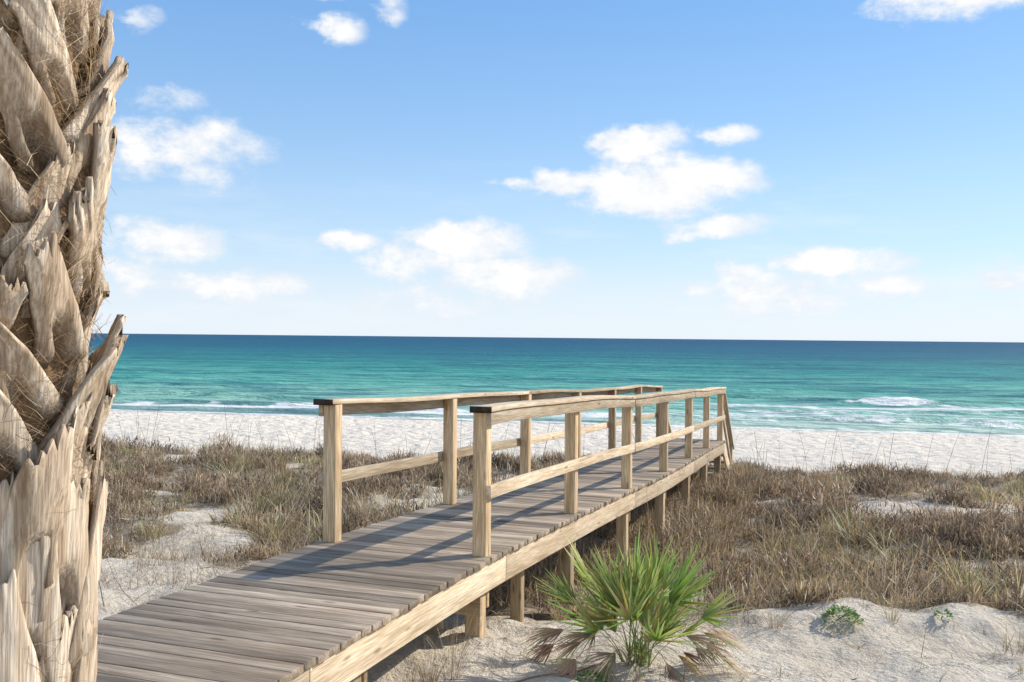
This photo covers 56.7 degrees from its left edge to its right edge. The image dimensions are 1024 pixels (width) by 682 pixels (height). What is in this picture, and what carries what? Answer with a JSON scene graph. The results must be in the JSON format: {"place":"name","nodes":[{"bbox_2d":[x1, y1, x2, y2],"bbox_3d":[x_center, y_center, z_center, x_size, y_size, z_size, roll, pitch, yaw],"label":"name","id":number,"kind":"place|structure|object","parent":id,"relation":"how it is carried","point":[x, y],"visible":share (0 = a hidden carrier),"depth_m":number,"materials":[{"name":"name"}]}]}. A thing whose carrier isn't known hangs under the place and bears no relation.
{"place":"outdoors","nodes":[
{"label":"outdoors","id":0,"kind":"place"},
{"bbox_2d":[88,333,1023,436],"bbox_3d":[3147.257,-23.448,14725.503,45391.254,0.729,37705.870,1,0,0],"label":"sea water","id":1,"kind":"structure","parent":0,"point":[946,388],"depth_m":136.84,"materials":[{"name":"teal liquid"}]},
{"bbox_2d":[91,0,1023,341],"label":"sky","id":2,"kind":"structure","parent":0,"point":[836,170],"materials":[{"name":"blue"}]},
{"bbox_2d":[98,411,1023,681],"bbox_3d":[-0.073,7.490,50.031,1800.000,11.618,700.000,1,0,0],"label":"ground","id":3,"kind":"structure","parent":0,"point":[804,641],"depth_m":9.05,"materials":[{"name":"beige sand"}]},
{"bbox_2d":[0,0,128,681],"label":"palm tree","id":4,"kind":"object","parent":3,"relation":"on","point":[61,80],"visible":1,"depth_m":2.09,"materials":[{"name":"brown plant"}]},
{"bbox_2d":[135,584,174,604],"bbox_3d":[-2.975,2.175,8.014,0.420,0.253,0.315,0,0,-37],"label":"grass tuft","id":5,"kind":"object","parent":3,"relation":"on","point":[155,595],"visible":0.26,"depth_m":8.01,"materials":[{"name":"beige plant"}]},
{"bbox_2d":[377,648,428,681],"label":"grass tuft","id":6,"kind":"object","parent":3,"relation":"on","point":[400,670],"visible":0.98,"depth_m":5.75,"materials":[{"name":"beige plant"}]},
{"bbox_2d":[96,385,733,681],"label":"boardwalk","id":7,"kind":"structure","parent":3,"relation":"on","point":[334,605],"depth_m":6.70,"materials":[{"name":"brown wood"}]},
{"bbox_2d":[405,629,453,681],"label":"grass tuft","id":8,"kind":"object","parent":3,"relation":"on","point":[434,675],"visible":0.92,"depth_m":5.91,"materials":[{"name":"beige plant"}]},
{"bbox_2d":[425,588,507,679],"bbox_3d":[-0.301,1.854,5.926,0.745,0.561,0.933,0,0,-18],"label":"grass tuft","id":9,"kind":"object","parent":3,"relation":"on","point":[458,667],"visible":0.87,"depth_m":5.94,"materials":[{"name":"beige plant"}]},
{"bbox_2d":[478,638,512,669],"bbox_3d":[-0.104,2.008,6.139,0.271,0.237,0.359,1,0,0],"label":"grass tuft","id":10,"kind":"object","parent":3,"relation":"on","point":[498,657],"visible":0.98,"depth_m":6.10,"materials":[{"name":"beige plant"}]},
{"bbox_2d":[101,405,1012,584],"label":"sea oat stalks","id":11,"kind":"object","parent":3,"relation":"on","point":[541,465],"visible":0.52,"depth_m":14.32,"materials":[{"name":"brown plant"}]},
{"bbox_2d":[546,593,572,622],"bbox_3d":[0.383,2.089,7.404,0.283,0.265,0.352,0,0,-20],"label":"grass tuft","id":12,"kind":"object","parent":3,"relation":"on","point":[558,615],"visible":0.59,"depth_m":7.41,"materials":[{"name":"brown plant"}]},
{"bbox_2d":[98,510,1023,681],"bbox_3d":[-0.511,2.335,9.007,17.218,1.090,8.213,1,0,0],"label":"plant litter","id":13,"kind":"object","parent":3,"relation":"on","point":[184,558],"visible":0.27,"depth_m":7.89,"materials":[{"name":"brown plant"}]},
{"bbox_2d":[98,430,1023,620],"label":"dune scrub","id":14,"kind":"object","parent":3,"relation":"on","point":[736,487],"visible":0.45,"depth_m":13.07,"materials":[{"name":"brown plant"}]},
{"bbox_2d":[516,660,610,681],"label":"fallen branch","id":15,"kind":"object","parent":3,"relation":"on","point":[585,668],"visible":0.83,"depth_m":5.87,"materials":[{"name":"brown wood"}]},
{"bbox_2d":[575,669,606,681],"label":"beach weed","id":16,"kind":"object","parent":3,"relation":"on","point":[585,673],"visible":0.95,"depth_m":5.81,"materials":[{"name":"green plant"}]},
{"bbox_2d":[515,526,752,681],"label":"fan palm","id":17,"kind":"object","parent":3,"relation":"on","point":[636,589],"visible":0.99,"depth_m":6.08,"materials":[{"name":"green plant"}]},
{"bbox_2d":[759,597,796,630],"bbox_3d":[1.989,2.028,7.088,0.304,0.282,0.411,1,0,24],"label":"grass tuft","id":18,"kind":"object","parent":3,"relation":"on","point":[774,623],"visible":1,"depth_m":7.10,"materials":[{"name":"beige plant"}]},
{"bbox_2d":[820,603,864,625],"bbox_3d":[2.481,2.040,7.127,0.338,0.117,0.334,1,0,0],"label":"beach weed","id":19,"kind":"object","parent":3,"relation":"on","point":[832,610],"visible":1,"depth_m":7.12,"materials":[{"name":"green plant"}]},
{"bbox_2d":[873,596,906,623],"bbox_3d":[2.868,2.022,7.195,0.321,0.236,0.300,1,0,20],"label":"grass tuft","id":20,"kind":"object","parent":3,"relation":"on","point":[885,613],"visible":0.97,"depth_m":7.18,"materials":[{"name":"beige plant"}]},
{"bbox_2d":[932,609,953,618],"bbox_3d":[3.279,2.067,7.203,0.156,0.063,0.153,1,0,23],"label":"beach weed","id":21,"kind":"object","parent":3,"relation":"on","point":[940,612],"visible":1,"depth_m":7.21,"materials":[{"name":"green plant"}]},
{"bbox_2d":[1014,657,1023,674],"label":"grass tuft","id":22,"kind":"object","parent":3,"relation":"on","point":[1021,669],"visible":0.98,"depth_m":6.26,"materials":[{"name":"beige plant"}]}
]}

